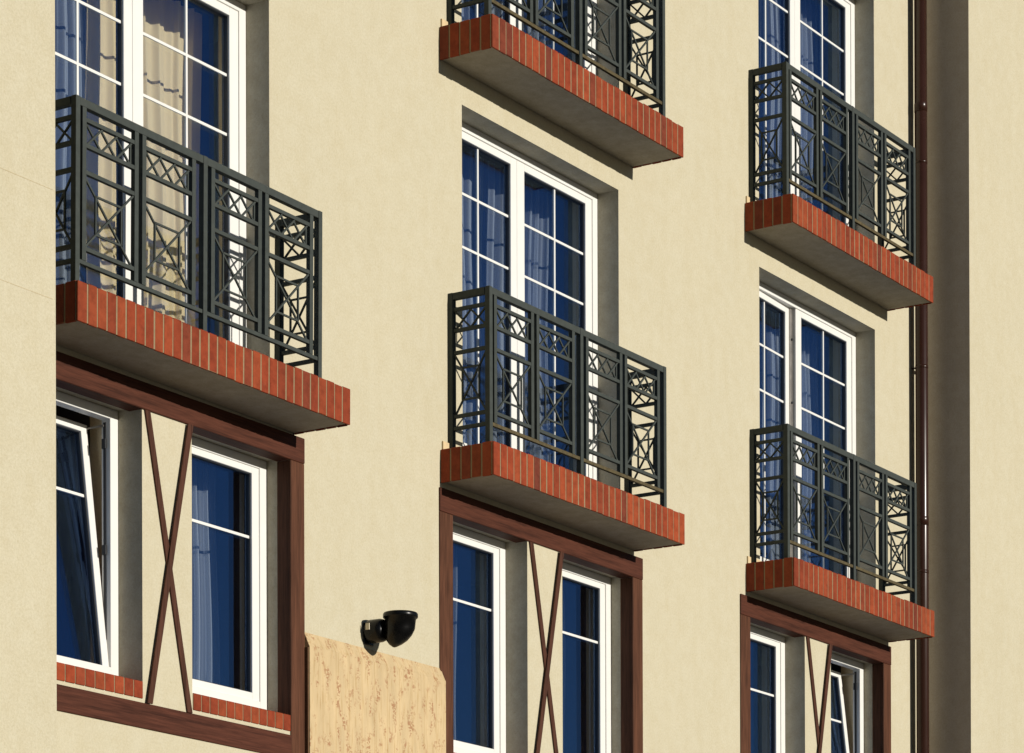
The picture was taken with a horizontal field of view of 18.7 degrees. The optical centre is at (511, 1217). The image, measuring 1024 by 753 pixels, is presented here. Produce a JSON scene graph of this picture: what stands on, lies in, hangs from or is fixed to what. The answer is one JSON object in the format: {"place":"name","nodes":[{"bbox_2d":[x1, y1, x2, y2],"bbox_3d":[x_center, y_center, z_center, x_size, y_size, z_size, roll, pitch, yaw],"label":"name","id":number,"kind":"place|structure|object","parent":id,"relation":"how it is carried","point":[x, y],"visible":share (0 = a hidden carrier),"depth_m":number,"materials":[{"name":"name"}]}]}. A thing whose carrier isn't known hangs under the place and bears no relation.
{"place":"outdoors","nodes":[
{"label":"outdoors","id":0,"kind":"place"},
{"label":"pavement","id":1,"kind":"structure","parent":0,"visible":0},
{"bbox_2d":[0,0,1023,752],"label":"apartment building","id":2,"kind":"structure","parent":1,"relation":"on","point":[358,112],"depth_m":24.30,"materials":[{"name":"beige paint"}]},
{"bbox_2d":[57,0,81,283],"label":"sheer curtain","id":3,"kind":"object","parent":2,"relation":"hanging from","point":[66,111],"visible":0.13,"depth_m":19.44,"materials":[{"name":"white fabric"}]},
{"bbox_2d":[56,429,86,660],"bbox_3d":[-3.055,-3.963,19.489,0.115,2.240,1.213,0,0,33],"label":"drape","id":4,"kind":"object","parent":2,"relation":"hanging from","point":[71,585],"visible":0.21,"depth_m":19.79,"materials":[{"name":"blue fabric"}]},
{"bbox_2d":[56,391,117,675],"bbox_3d":[-2.830,-4.190,18.970,0.257,1.658,1.001,0,0,33],"label":"casement window","id":5,"kind":"structure","parent":2,"relation":"attached to","point":[103,604],"depth_m":19.27,"materials":[{"name":"white plastic"}]},
{"bbox_2d":[57,662,142,698],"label":"brick sill","id":6,"kind":"structure","parent":2,"relation":"attached to","point":[97,679],"depth_m":18.86,"materials":[{"name":"red brick"}]},
{"bbox_2d":[84,0,201,327],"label":"drape","id":7,"kind":"object","parent":2,"relation":"hanging from","point":[163,71],"visible":0.47,"depth_m":20.24,"materials":[{"name":"beige fabric"}]},
{"bbox_2d":[55,0,246,347],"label":"french door","id":8,"kind":"structure","parent":2,"relation":"attached to","point":[130,34],"depth_m":20.05,"materials":[{"name":"white plastic"}]},
{"bbox_2d":[56,351,304,752],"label":"timber surround","id":9,"kind":"object","parent":2,"relation":"attached to","point":[97,383],"visible":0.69,"depth_m":19.77,"materials":[{"name":"brown wood"}]},
{"bbox_2d":[55,94,349,434],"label":"balcony","id":10,"kind":"structure","parent":2,"relation":"attached to","point":[114,330],"depth_m":19.13,"materials":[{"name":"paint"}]},
{"bbox_2d":[192,458,219,684],"bbox_3d":[-2.061,-3.962,20.619,0.122,2.240,0.278,0,0,33],"label":"sheer curtain","id":11,"kind":"object","parent":2,"relation":"hanging from","point":[207,591],"visible":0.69,"depth_m":20.64,"materials":[{"name":"white fabric"}]},
{"bbox_2d":[192,437,266,709],"bbox_3d":[-1.938,-4.190,20.190,0.078,1.656,1.029,0,0,33],"label":"casement window","id":12,"kind":"structure","parent":2,"relation":"attached to","point":[252,470],"depth_m":20.50,"materials":[{"name":"white plastic"}]},
{"bbox_2d":[193,693,290,730],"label":"brick sill","id":13,"kind":"structure","parent":2,"relation":"attached to","point":[233,710],"depth_m":20.04,"materials":[{"name":"red brick"}]},
{"bbox_2d":[305,632,445,752],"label":"chip board panel","id":14,"kind":"object","parent":2,"relation":"attached to","point":[358,699],"visible":1,"depth_m":21.17,"materials":[{"name":"brown wood"}]},
{"bbox_2d":[363,610,417,647],"bbox_3d":[-0.815,-4.000,21.177,0.359,0.234,0.256,0,0,33],"label":"wall lamp","id":15,"kind":"object","parent":2,"relation":"attached to","point":[395,628],"visible":1,"depth_m":21.10,"materials":[{"name":"black plastic"}]},
{"bbox_2d":[453,545,457,739],"bbox_3d":[-0.466,-3.960,23.076,0.103,2.240,0.255,0,0,33],"label":"sheer curtain","id":16,"kind":"object","parent":2,"relation":"hanging from","point":[454,706],"visible":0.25,"depth_m":23.18,"materials":[{"name":"fabric"}]},
{"bbox_2d":[453,525,505,752],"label":"casement window","id":17,"kind":"structure","parent":2,"relation":"attached to","point":[492,549],"depth_m":22.96,"materials":[{"name":"white plastic"}]},
{"bbox_2d":[461,0,502,20],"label":"sheer curtain","id":18,"kind":"object","parent":2,"relation":"hanging from","point":[468,11],"visible":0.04,"depth_m":23.38,"materials":[{"name":"white fabric"}]},
{"bbox_2d":[462,148,503,444],"bbox_3d":[-0.420,-6.730,23.149,0.109,2.520,1.386,0,0,33],"label":"sheer curtain","id":19,"kind":"object","parent":2,"relation":"hanging from","point":[472,432],"visible":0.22,"depth_m":23.38,"materials":[{"name":"fabric"}]},
{"bbox_2d":[462,122,597,480],"bbox_3d":[0.031,-6.710,23.298,0.110,2.530,2.191,0,0,33],"label":"french door","id":20,"kind":"structure","parent":2,"relation":"attached to","point":[518,167],"depth_m":23.29,"materials":[{"name":"white plastic"}]},
{"bbox_2d":[476,0,596,75],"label":"french door","id":21,"kind":"structure","parent":2,"relation":"attached to","point":[515,22],"depth_m":24.07,"materials":[{"name":"white plastic"}]},
{"bbox_2d":[525,185,552,462],"bbox_3d":[0.193,-6.729,24.118,0.119,2.520,0.455,0,0,33],"label":"sheer curtain","id":22,"kind":"object","parent":2,"relation":"hanging from","point":[533,449],"visible":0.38,"depth_m":24.15,"materials":[{"name":"white fabric"}]},
{"bbox_2d":[527,0,551,48],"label":"sheer curtain","id":23,"kind":"object","parent":2,"relation":"hanging from","point":[536,35],"visible":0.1,"depth_m":24.19,"materials":[{"name":"white fabric"}]},
{"bbox_2d":[439,487,642,752],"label":"timber surround","id":24,"kind":"object","parent":2,"relation":"attached to","point":[487,518],"visible":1,"depth_m":23.19,"materials":[{"name":"brown wood"}]},
{"bbox_2d":[439,0,682,167],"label":"balcony","id":25,"kind":"structure","parent":2,"relation":"attached to","point":[489,48],"depth_m":22.96,"materials":[{"name":"red brick"}]},
{"bbox_2d":[440,285,684,551],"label":"balcony","id":26,"kind":"structure","parent":2,"relation":"attached to","point":[489,468],"depth_m":22.75,"materials":[{"name":"red brick"}]},
{"bbox_2d":[562,580,565,752],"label":"sheer curtain","id":27,"kind":"object","parent":2,"relation":"hanging from","point":[564,650],"visible":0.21,"depth_m":24.43,"materials":[{"name":"fabric"}]},
{"bbox_2d":[562,562,610,752],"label":"casement window","id":28,"kind":"structure","parent":2,"relation":"attached to","point":[599,585],"depth_m":24.24,"materials":[{"name":"white plastic"}]},
{"bbox_2d":[750,625,784,752],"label":"casement window","id":29,"kind":"structure","parent":2,"relation":"attached to","point":[774,643],"depth_m":26.70,"materials":[{"name":"white plastic"}]},
{"bbox_2d":[759,0,779,199],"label":"sheer curtain","id":30,"kind":"object","parent":2,"relation":"hanging from","point":[772,101],"visible":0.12,"depth_m":27.35,"materials":[{"name":"fabric"}]},
{"bbox_2d":[761,305,778,559],"bbox_3d":[2.009,-6.726,26.933,0.103,2.520,1.395,0,0,33],"label":"sheer curtain","id":31,"kind":"object","parent":2,"relation":"hanging from","point":[772,451],"visible":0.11,"depth_m":27.35,"materials":[{"name":"white fabric"}]},
{"bbox_2d":[758,0,854,225],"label":"french door","id":32,"kind":"structure","parent":2,"relation":"attached to","point":[792,21],"depth_m":27.50,"materials":[{"name":"white plastic"}]},
{"bbox_2d":[800,0,813,203],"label":"sheer curtain","id":33,"kind":"object","parent":2,"relation":"hanging from","point":[806,36],"visible":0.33,"depth_m":27.94,"materials":[{"name":"white fabric"}]},
{"bbox_2d":[759,282,855,577],"bbox_3d":[2.460,-6.706,27.081,0.120,2.530,2.191,0,0,33],"label":"french door","id":34,"kind":"structure","parent":2,"relation":"attached to","point":[793,315],"depth_m":27.04,"materials":[{"name":"white plastic"}]},
{"bbox_2d":[801,329,819,564],"bbox_3d":[2.626,-6.724,27.898,0.124,2.520,0.456,0,0,33],"label":"sheer curtain","id":35,"kind":"object","parent":2,"relation":"hanging from","point":[805,397],"visible":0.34,"depth_m":27.96,"materials":[{"name":"white fabric"}]},
{"bbox_2d":[740,594,890,752],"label":"timber surround","id":36,"kind":"object","parent":2,"relation":"attached to","point":[787,622],"visible":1,"depth_m":26.88,"materials":[{"name":"brown wood"}]},
{"bbox_2d":[745,61,932,310],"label":"balcony","id":37,"kind":"structure","parent":2,"relation":"attached to","point":[850,257],"depth_m":26.54,"materials":[{"name":"red brick"}]},
{"bbox_2d":[746,423,933,641],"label":"balcony","id":38,"kind":"structure","parent":2,"relation":"attached to","point":[819,591],"depth_m":26.52,"materials":[{"name":"red brick"}]},
{"bbox_2d":[831,653,863,752],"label":"casement window","id":39,"kind":"structure","parent":2,"relation":"attached to","point":[856,667],"depth_m":28.04,"materials":[{"name":"white plastic"}]},
{"bbox_2d":[911,0,928,752],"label":"downpipe","id":40,"kind":"object","parent":2,"relation":"attached to","point":[921,328],"visible":0.89,"depth_m":28.41,"materials":[{"name":"brown metal"}]}
]}

